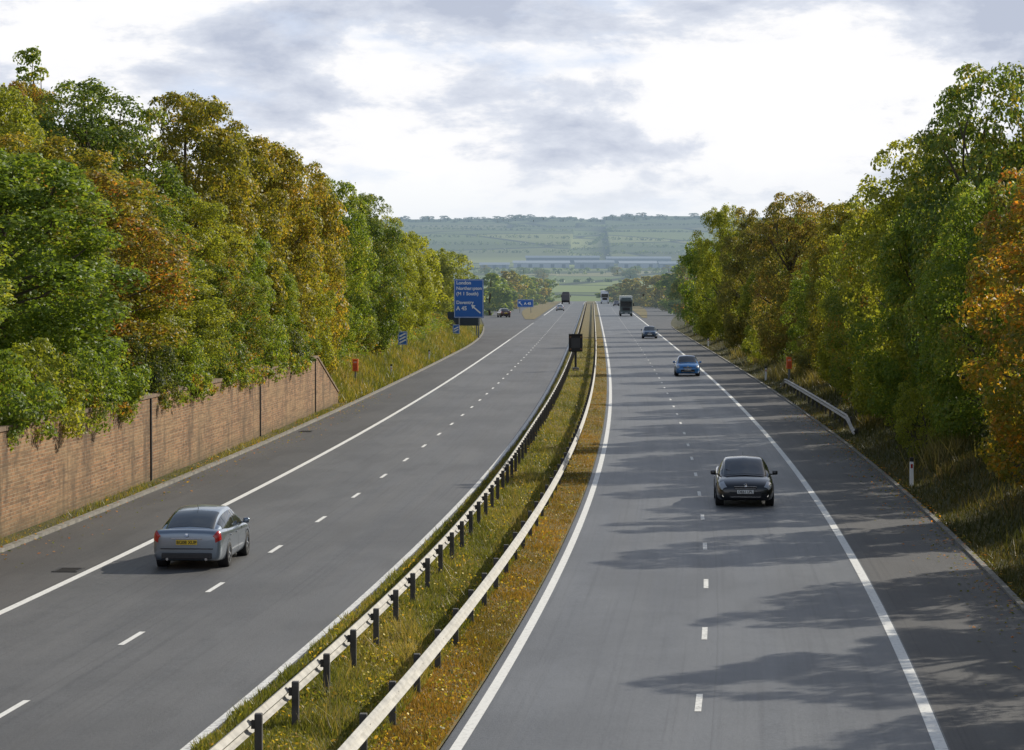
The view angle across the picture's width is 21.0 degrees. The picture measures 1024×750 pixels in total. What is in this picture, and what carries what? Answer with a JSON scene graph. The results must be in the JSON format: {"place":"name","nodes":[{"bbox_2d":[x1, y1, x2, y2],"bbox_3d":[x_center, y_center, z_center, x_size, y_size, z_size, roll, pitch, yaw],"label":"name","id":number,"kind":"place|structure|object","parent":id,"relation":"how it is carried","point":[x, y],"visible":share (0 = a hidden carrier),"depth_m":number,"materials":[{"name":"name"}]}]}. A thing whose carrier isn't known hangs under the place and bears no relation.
{"place":"outdoors","nodes":[
{"label":"outdoors","id":0,"kind":"place"},
{"bbox_2d":[224,301,606,749],"bbox_3d":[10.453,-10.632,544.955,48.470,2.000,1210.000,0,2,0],"label":"median ground","id":1,"kind":"structure","parent":0,"point":[587,331],"depth_m":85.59,"materials":[{"name":"green plant"}]},
{"bbox_2d":[189,339,593,749],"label":"median grass","id":2,"kind":"structure","parent":1,"relation":"on","point":[278,722],"depth_m":56.62,"materials":[{"name":"green plant"}]},
{"bbox_2d":[209,302,586,749],"bbox_3d":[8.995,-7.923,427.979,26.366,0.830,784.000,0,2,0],"label":"guardrail","id":3,"kind":"object","parent":1,"relation":"on","point":[246,728],"visible":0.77,"depth_m":53.10,"materials":[{"name":"silver metal"}]},
{"bbox_2d":[191,360,605,749],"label":"median weeds","id":4,"kind":"object","parent":1,"relation":"on","point":[443,725],"visible":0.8,"depth_m":51.22,"materials":[{"name":"green plant"}]},
{"bbox_2d":[251,378,600,748],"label":"wildflowers","id":5,"kind":"object","parent":1,"relation":"on","point":[382,661],"visible":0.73,"depth_m":49.80,"materials":[{"name":"plant"}]},
{"bbox_2d":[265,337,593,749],"bbox_3d":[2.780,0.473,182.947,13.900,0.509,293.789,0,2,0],"label":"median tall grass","id":6,"kind":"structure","parent":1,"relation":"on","point":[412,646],"depth_m":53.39,"materials":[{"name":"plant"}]},
{"bbox_2d":[338,302,596,749],"bbox_3d":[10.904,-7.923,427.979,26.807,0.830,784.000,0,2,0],"label":"guardrail","id":7,"kind":"object","parent":1,"relation":"on","point":[369,724],"visible":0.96,"depth_m":52.73,"materials":[{"name":"silver metal"}]},
{"bbox_2d":[569,334,582,370],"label":"matrix signal","id":8,"kind":"object","parent":1,"relation":"on","point":[575,343],"visible":0.98,"depth_m":213.88,"materials":[{"name":"black metal"}]},
{"bbox_2d":[0,216,1023,749],"bbox_3d":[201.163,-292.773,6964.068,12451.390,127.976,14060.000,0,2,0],"label":"ground","id":9,"kind":"structure","parent":0,"point":[584,290],"depth_m":3134.91,"materials":[{"name":"green plant"}]},
{"bbox_2d":[0,241,25,335],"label":"tree","id":10,"kind":"object","parent":9,"relation":"on","point":[4,311],"visible":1,"depth_m":79.55,"materials":[{"name":"green plant"}]},
{"bbox_2d":[0,82,56,161],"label":"tree","id":11,"kind":"object","parent":9,"relation":"on","point":[21,120],"visible":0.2,"depth_m":118.15,"materials":[{"name":"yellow plant"}]},
{"bbox_2d":[0,78,62,161],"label":"tree","id":12,"kind":"object","parent":9,"relation":"on","point":[26,90],"visible":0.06,"depth_m":140.07,"materials":[{"name":"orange plant"}]},
{"bbox_2d":[0,348,66,452],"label":"shrub","id":13,"kind":"object","parent":9,"relation":"on","point":[22,411],"visible":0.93,"depth_m":76.79,"materials":[{"name":"green plant"}]},
{"bbox_2d":[9,45,64,130],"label":"tree","id":14,"kind":"object","parent":9,"relation":"on","point":[27,57],"visible":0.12,"depth_m":151.36,"materials":[{"name":"green plant"}]},
{"bbox_2d":[0,148,79,325],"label":"tree","id":15,"kind":"object","parent":9,"relation":"on","point":[27,295],"visible":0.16,"depth_m":97.82,"materials":[{"name":"green plant"}]},
{"bbox_2d":[0,337,89,438],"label":"shrub","id":16,"kind":"object","parent":9,"relation":"on","point":[42,346],"visible":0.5,"depth_m":81.92,"materials":[{"name":"green plant"}]},
{"bbox_2d":[0,132,147,296],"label":"tree","id":17,"kind":"object","parent":9,"relation":"on","point":[57,151],"visible":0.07,"depth_m":111.75,"materials":[{"name":"green plant"}]},
{"bbox_2d":[0,148,150,371],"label":"tree","id":18,"kind":"object","parent":9,"relation":"on","point":[55,321],"visible":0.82,"depth_m":88.71,"materials":[{"name":"green plant"}]},
{"bbox_2d":[7,168,198,363],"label":"tree","id":19,"kind":"object","parent":9,"relation":"on","point":[152,235],"visible":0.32,"depth_m":102.76,"materials":[{"name":"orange plant"}]},
{"bbox_2d":[16,76,200,268],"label":"tree","id":20,"kind":"object","parent":9,"relation":"on","point":[88,130],"visible":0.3,"depth_m":124.93,"materials":[{"name":"green plant"}]},
{"bbox_2d":[59,137,157,210],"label":"tree","id":21,"kind":"object","parent":9,"relation":"on","point":[126,166],"visible":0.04,"depth_m":131.00,"materials":[{"name":"green plant"}]},
{"bbox_2d":[56,178,205,320],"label":"tree","id":22,"kind":"object","parent":9,"relation":"on","point":[165,216],"visible":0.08,"depth_m":118.05,"materials":[{"name":"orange plant"}]},
{"bbox_2d":[0,356,338,537],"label":"brick retaining wall","id":23,"kind":"structure","parent":9,"relation":"on","point":[44,480],"depth_m":94.59,"materials":[{"name":"brown brick"}]},
{"bbox_2d":[35,332,126,435],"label":"shrub","id":24,"kind":"object","parent":23,"relation":"on","point":[85,368],"visible":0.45,"depth_m":86.77,"materials":[{"name":"green plant"}]},
{"bbox_2d":[62,337,155,423],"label":"shrub","id":25,"kind":"object","parent":23,"relation":"on","point":[140,382],"visible":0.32,"depth_m":91.62,"materials":[{"name":"green plant"}]},
{"bbox_2d":[120,332,184,411],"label":"shrub","id":26,"kind":"object","parent":23,"relation":"on","point":[158,372],"visible":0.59,"depth_m":98.74,"materials":[{"name":"green plant"}]},
{"bbox_2d":[203,319,253,390],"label":"shrub","id":27,"kind":"object","parent":23,"relation":"on","point":[241,350],"visible":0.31,"depth_m":117.77,"materials":[{"name":"green plant"}]},
{"bbox_2d":[245,312,290,379],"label":"shrub","id":28,"kind":"object","parent":23,"relation":"on","point":[278,352],"visible":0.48,"depth_m":129.73,"materials":[{"name":"green plant"}]},
{"bbox_2d":[263,321,304,376],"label":"shrub","id":29,"kind":"object","parent":23,"relation":"on","point":[298,348],"visible":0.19,"depth_m":135.61,"materials":[{"name":"green plant"}]},
{"bbox_2d":[272,321,321,363],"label":"shrub","id":30,"kind":"object","parent":23,"relation":"on","point":[316,345],"visible":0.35,"depth_m":141.93,"materials":[{"name":"green plant"}]},
{"bbox_2d":[103,256,237,374],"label":"tree","id":31,"kind":"object","parent":9,"relation":"on","point":[158,316],"visible":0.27,"depth_m":107.67,"materials":[{"name":"green plant"}]},
{"bbox_2d":[1,403,346,544],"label":"wall foot weeds","id":32,"kind":"object","parent":9,"relation":"on","point":[227,452],"depth_m":99.18,"materials":[{"name":"green plant"}]},
{"bbox_2d":[151,336,209,401],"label":"shrub","id":33,"kind":"object","parent":9,"relation":"on","point":[193,349],"visible":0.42,"depth_m":105.76,"materials":[{"name":"green plant"}]},
{"bbox_2d":[130,194,252,329],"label":"tree","id":34,"kind":"object","parent":9,"relation":"on","point":[209,209],"visible":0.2,"depth_m":127.26,"materials":[{"name":"green plant"}]},
{"bbox_2d":[122,89,262,321],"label":"tree","id":35,"kind":"object","parent":9,"relation":"on","point":[223,145],"visible":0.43,"depth_m":134.53,"materials":[{"name":"green plant"}]},
{"bbox_2d":[183,330,237,393],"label":"shrub","id":36,"kind":"object","parent":9,"relation":"on","point":[226,347],"visible":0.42,"depth_m":113.02,"materials":[{"name":"green plant"}]},
{"bbox_2d":[159,119,290,317],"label":"tree","id":37,"kind":"object","parent":9,"relation":"on","point":[270,224],"visible":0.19,"depth_m":144.01,"materials":[{"name":"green plant"}]},
{"bbox_2d":[175,258,278,365],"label":"tree","id":38,"kind":"object","parent":9,"relation":"on","point":[220,286],"visible":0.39,"depth_m":123.68,"materials":[{"name":"green plant"}]},
{"bbox_2d":[0,292,454,442],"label":"bushes","id":39,"kind":"object","parent":9,"relation":"on","point":[255,374],"visible":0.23,"depth_m":105.30,"materials":[{"name":"green plant"}]},
{"bbox_2d":[190,212,275,332],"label":"tree","id":40,"kind":"object","parent":9,"relation":"on","point":[264,284],"visible":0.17,"depth_m":138.03,"materials":[{"name":"green plant"}]},
{"bbox_2d":[252,259,301,338],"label":"tree","id":41,"kind":"object","parent":9,"relation":"on","point":[292,304],"visible":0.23,"depth_m":145.25,"materials":[{"name":"green plant"}]},
{"bbox_2d":[230,135,326,346],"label":"tree","id":42,"kind":"object","parent":9,"relation":"on","point":[305,252],"visible":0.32,"depth_m":150.12,"materials":[{"name":"green plant"}]},
{"bbox_2d":[0,302,560,609],"bbox_3d":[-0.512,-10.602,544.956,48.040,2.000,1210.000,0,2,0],"label":"hard shoulder","id":43,"kind":"object","parent":9,"relation":"on","point":[33,574],"visible":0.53,"depth_m":93.91},
{"bbox_2d":[0,327,483,551],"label":"kerb","id":44,"kind":"structure","parent":43,"relation":"on","point":[19,542],"depth_m":97.44,"materials":[{"name":"concrete"}]},
{"bbox_2d":[0,339,510,614],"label":"shoulder line","id":45,"kind":"object","parent":43,"relation":"on","point":[26,600],"visible":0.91,"depth_m":87.64,"materials":[{"name":"paint"}]},
{"bbox_2d":[0,394,1023,695],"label":"fallen leaves","id":46,"kind":"object","parent":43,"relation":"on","point":[788,416],"visible":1,"depth_m":86.58,"materials":[{"name":"orange plant"}]},
{"bbox_2d":[0,301,585,749],"bbox_3d":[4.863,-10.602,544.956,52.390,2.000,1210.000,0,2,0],"label":"carriageway","id":47,"kind":"structure","parent":9,"relation":"on","point":[188,665],"depth_m":62.97,"materials":[{"name":"grey asphalt"}]},
{"bbox_2d":[154,504,249,566],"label":"car","id":48,"kind":"object","parent":47,"relation":"on","point":[220,534],"visible":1,"depth_m":67.16,"materials":[{"name":"silver metal"}]},
{"bbox_2d":[0,305,570,717],"bbox_3d":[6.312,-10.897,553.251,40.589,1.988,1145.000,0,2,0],"label":"lane dashes","id":49,"kind":"object","parent":47,"relation":"on","point":[14,707],"visible":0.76,"depth_m":62.31,"materials":[{"name":"paint"}]},
{"bbox_2d":[180,302,584,749],"bbox_3d":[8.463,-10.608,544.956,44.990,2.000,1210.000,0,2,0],"label":"median edge line","id":50,"kind":"object","parent":47,"relation":"on","point":[263,684],"visible":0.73,"depth_m":59.99,"materials":[{"name":"paint"}]},
{"bbox_2d":[269,161,355,374],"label":"tree","id":51,"kind":"object","parent":9,"relation":"on","point":[331,261],"visible":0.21,"depth_m":170.39,"materials":[{"name":"green plant"}]},
{"bbox_2d":[287,247,337,367],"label":"tree","id":52,"kind":"object","parent":9,"relation":"on","point":[326,347],"visible":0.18,"depth_m":165.92,"materials":[{"name":"green plant"}]},
{"bbox_2d":[315,278,355,359],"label":"tree","id":53,"kind":"object","parent":9,"relation":"on","point":[348,333],"visible":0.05,"depth_m":188.12,"materials":[{"name":"green plant"}]},
{"bbox_2d":[302,178,379,352],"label":"tree","id":54,"kind":"object","parent":9,"relation":"on","point":[364,261],"visible":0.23,"depth_m":191.20,"materials":[{"name":"green plant"}]},
{"bbox_2d":[341,275,380,351],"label":"tree","id":55,"kind":"object","parent":9,"relation":"on","point":[369,341],"visible":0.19,"depth_m":211.50,"materials":[{"name":"green plant"}]},
{"bbox_2d":[341,192,413,356],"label":"tree","id":56,"kind":"object","parent":9,"relation":"on","point":[393,299],"visible":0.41,"depth_m":215.18,"materials":[{"name":"green plant"}]},
{"bbox_2d":[366,215,421,340],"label":"tree","id":57,"kind":"object","parent":9,"relation":"on","point":[408,320],"visible":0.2,"depth_m":244.43,"materials":[{"name":"green plant"}]},
{"bbox_2d":[329,321,483,402],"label":"verge grass","id":58,"kind":"structure","parent":9,"relation":"on","point":[362,383],"depth_m":213.00,"materials":[{"name":"green plant"}]},
{"bbox_2d":[388,228,434,328],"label":"tree","id":59,"kind":"object","parent":9,"relation":"on","point":[423,284],"visible":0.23,"depth_m":279.34,"materials":[{"name":"green plant"}]},
{"bbox_2d":[403,236,448,315],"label":"tree","id":60,"kind":"object","parent":9,"relation":"on","point":[436,282],"visible":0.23,"depth_m":321.33,"materials":[{"name":"green plant"}]},
{"bbox_2d":[421,248,472,318],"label":"tree","id":61,"kind":"object","parent":9,"relation":"on","point":[447,289],"visible":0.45,"depth_m":362.26,"materials":[{"name":"green plant"}]},
{"bbox_2d":[454,279,483,337],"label":"direction sign","id":62,"kind":"object","parent":9,"relation":"on","point":[468,298],"visible":1,"depth_m":334.86,"materials":[{"name":"blue metal"}]},
{"bbox_2d":[483,273,512,314],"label":"tree","id":63,"kind":"object","parent":9,"relation":"on","point":[495,291],"visible":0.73,"depth_m":557.84,"materials":[{"name":"green plant"}]},
{"bbox_2d":[486,270,527,308],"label":"tree","id":64,"kind":"object","parent":9,"relation":"on","point":[511,279],"visible":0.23,"depth_m":689.06,"materials":[{"name":"green plant"}]},
{"bbox_2d":[513,261,569,267],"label":"warehouse","id":65,"kind":"structure","parent":9,"relation":"on","point":[546,264],"depth_m":2593.00,"materials":[{"name":"grey metal"}]},
{"bbox_2d":[271,218,834,281],"bbox_3d":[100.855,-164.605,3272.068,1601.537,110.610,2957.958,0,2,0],"label":"distant hedgerows","id":66,"kind":"object","parent":9,"relation":"on","point":[596,240],"visible":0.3,"depth_m":3344.66,"materials":[{"name":"green plant"}]},
{"bbox_2d":[525,256,599,264],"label":"warehouse","id":67,"kind":"structure","parent":9,"relation":"on","point":[571,259],"depth_m":2832.64,"materials":[{"name":"white metal"}]},
{"bbox_2d":[573,260,614,268],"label":"warehouse","id":68,"kind":"structure","parent":9,"relation":"on","point":[593,264],"depth_m":2573.04,"materials":[{"name":"grey metal"}]},
{"bbox_2d":[605,256,671,263],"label":"warehouse","id":69,"kind":"structure","parent":9,"relation":"on","point":[616,259],"depth_m":2852.62,"materials":[{"name":"grey metal"}]},
{"bbox_2d":[623,276,656,305],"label":"tree","id":70,"kind":"object","parent":9,"relation":"on","point":[633,293],"visible":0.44,"depth_m":759.27,"materials":[{"name":"green plant"}]},
{"bbox_2d":[636,275,664,306],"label":"tree","id":71,"kind":"object","parent":9,"relation":"on","point":[644,289],"visible":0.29,"depth_m":728.08,"materials":[{"name":"green plant"}]},
{"bbox_2d":[653,264,696,314],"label":"tree","id":72,"kind":"object","parent":9,"relation":"on","point":[668,304],"visible":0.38,"depth_m":558.85,"materials":[{"name":"green plant"}]},
{"bbox_2d":[667,259,712,322],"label":"tree","id":73,"kind":"object","parent":9,"relation":"on","point":[675,294],"visible":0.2,"depth_m":401.41,"materials":[{"name":"green plant"}]},
{"bbox_2d":[440,301,949,749],"bbox_3d":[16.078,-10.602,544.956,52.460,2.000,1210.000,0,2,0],"label":"carriageway","id":74,"kind":"structure","parent":9,"relation":"on","point":[794,650],"depth_m":57.36,"materials":[{"name":"grey asphalt"}]},
{"bbox_2d":[449,304,611,749],"bbox_3d":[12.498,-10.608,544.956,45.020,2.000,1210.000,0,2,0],"label":"median edge line","id":75,"kind":"object","parent":74,"relation":"on","point":[473,720],"visible":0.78,"depth_m":58.18,"materials":[{"name":"paint"}]},
{"bbox_2d":[614,311,707,710],"bbox_3d":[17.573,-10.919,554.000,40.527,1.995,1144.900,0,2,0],"label":"lane dashes","id":76,"kind":"object","parent":74,"relation":"on","point":[698,703],"visible":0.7,"depth_m":55.58,"materials":[{"name":"paint"}]},
{"bbox_2d":[673,355,700,375],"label":"car","id":77,"kind":"object","parent":74,"relation":"on","point":[686,364],"visible":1,"depth_m":202.53,"materials":[{"name":"blue paint"}]},
{"bbox_2d":[710,456,777,505],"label":"car","id":78,"kind":"object","parent":74,"relation":"on","point":[742,477],"visible":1,"depth_m":85.75,"materials":[{"name":"black paint"}]},
{"bbox_2d":[633,313,947,749],"bbox_3d":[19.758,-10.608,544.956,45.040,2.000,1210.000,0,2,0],"label":"shoulder line","id":79,"kind":"object","parent":74,"relation":"on","point":[933,729],"visible":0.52,"depth_m":57.66,"materials":[{"name":"paint"}]},
{"bbox_2d":[677,237,730,333],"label":"tree","id":80,"kind":"object","parent":9,"relation":"on","point":[689,297],"visible":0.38,"depth_m":349.09,"materials":[{"name":"green plant"}]},
{"bbox_2d":[690,202,747,340],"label":"tree","id":81,"kind":"object","parent":9,"relation":"on","point":[709,323],"visible":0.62,"depth_m":301.29,"materials":[{"name":"green plant"}]},
{"bbox_2d":[715,206,780,350],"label":"tree","id":82,"kind":"object","parent":9,"relation":"on","point":[734,327],"visible":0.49,"depth_m":260.53,"materials":[{"name":"green plant"}]},
{"bbox_2d":[742,322,775,361],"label":"bush","id":83,"kind":"object","parent":9,"relation":"on","point":[754,347],"visible":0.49,"depth_m":221.74,"materials":[{"name":"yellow plant"}]},
{"bbox_2d":[736,267,786,355],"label":"tree","id":84,"kind":"object","parent":9,"relation":"on","point":[746,300],"visible":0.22,"depth_m":231.26,"materials":[{"name":"green plant"}]},
{"bbox_2d":[742,190,825,359],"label":"tree","id":85,"kind":"object","parent":9,"relation":"on","point":[766,337],"visible":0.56,"depth_m":213.72,"materials":[{"name":"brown plant"}]},
{"bbox_2d":[791,334,818,381],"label":"bush","id":86,"kind":"object","parent":9,"relation":"on","point":[800,361],"visible":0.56,"depth_m":177.68,"materials":[{"name":"green plant"}]},
{"bbox_2d":[779,259,836,360],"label":"tree","id":87,"kind":"object","parent":9,"relation":"on","point":[800,324],"visible":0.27,"depth_m":187.76,"materials":[{"name":"green plant"}]},
{"bbox_2d":[780,379,857,434],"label":"guardrail","id":88,"kind":"object","parent":9,"relation":"on","point":[829,406],"visible":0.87,"depth_m":145.71,"materials":[{"name":"silver metal"}]},
{"bbox_2d":[632,306,1023,749],"bbox_3d":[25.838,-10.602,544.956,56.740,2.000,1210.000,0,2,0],"label":"hard shoulder","id":89,"kind":"object","parent":9,"relation":"on","point":[958,665],"visible":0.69,"depth_m":64.23},
{"bbox_2d":[672,326,1023,611],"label":"kerb","id":90,"kind":"structure","parent":89,"relation":"on","point":[1007,590],"depth_m":84.10,"materials":[{"name":"concrete"}]},
{"bbox_2d":[801,202,868,317],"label":"tree","id":91,"kind":"object","parent":9,"relation":"on","point":[818,231],"visible":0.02,"depth_m":199.87,"materials":[{"name":"green plant"}]},
{"bbox_2d":[802,199,872,382],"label":"tree","id":92,"kind":"object","parent":9,"relation":"on","point":[817,326],"visible":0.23,"depth_m":166.10,"materials":[{"name":"green plant"}]},
{"bbox_2d":[813,219,877,396],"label":"tree","id":93,"kind":"object","parent":9,"relation":"on","point":[823,305],"visible":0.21,"depth_m":149.99,"materials":[{"name":"green plant"}]},
{"bbox_2d":[676,323,1023,600],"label":"verge grass","id":94,"kind":"structure","parent":9,"relation":"on","point":[953,467],"depth_m":90.56,"materials":[{"name":"green plant"}]},
{"bbox_2d":[691,316,1023,465],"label":"bushes","id":95,"kind":"object","parent":9,"relation":"on","point":[980,425],"visible":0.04,"depth_m":100.67,"materials":[{"name":"green plant"}]},
{"bbox_2d":[729,343,987,471],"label":"verge tall grass","id":96,"kind":"structure","parent":9,"relation":"on","point":[956,446],"depth_m":101.38,"materials":[{"name":"plant"}]},
{"bbox_2d":[823,222,914,407],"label":"tree","id":97,"kind":"object","parent":9,"relation":"on","point":[837,318],"visible":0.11,"depth_m":134.83,"materials":[{"name":"green plant"}]},
{"bbox_2d":[828,134,964,418],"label":"tree","id":98,"kind":"object","parent":9,"relation":"on","point":[885,206],"visible":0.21,"depth_m":125.29,"materials":[{"name":"green plant"}]},
{"bbox_2d":[846,207,967,431],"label":"tree","id":99,"kind":"object","parent":9,"relation":"on","point":[895,288],"visible":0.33,"depth_m":114.44,"materials":[{"name":"green plant"}]},
{"bbox_2d":[892,379,947,458],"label":"bush","id":100,"kind":"object","parent":9,"relation":"on","point":[913,396],"visible":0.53,"depth_m":103.97,"materials":[{"name":"green plant"}]},
{"bbox_2d":[892,61,1023,416],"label":"tree","id":101,"kind":"object","parent":9,"relation":"on","point":[934,140],"visible":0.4,"depth_m":110.01,"materials":[{"name":"green plant"}]},
{"bbox_2d":[899,176,1023,445],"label":"tree","id":102,"kind":"object","parent":9,"relation":"on","point":[957,414],"visible":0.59,"depth_m":100.16,"materials":[{"name":"green plant"}]},
{"bbox_2d":[939,165,1023,438],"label":"tree","id":103,"kind":"object","parent":9,"relation":"on","point":[990,230],"visible":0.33,"depth_m":89.09,"materials":[{"name":"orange plant"}]},
{"bbox_2d":[951,177,1023,486],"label":"tree","id":104,"kind":"object","parent":9,"relation":"on","point":[1004,249],"visible":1,"depth_m":78.52,"materials":[{"name":"orange plant"}]},
{"bbox_2d":[0,0,1023,219],"label":"sky","id":105,"kind":"structure","parent":0,"point":[585,109],"materials":[{"name":"white"}]},
{"bbox_2d":[522,301,561,318],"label":"exit island","id":106,"kind":"structure","parent":0,"point":[535,311],"depth_m":669.67,"materials":[{"name":"concrete"}]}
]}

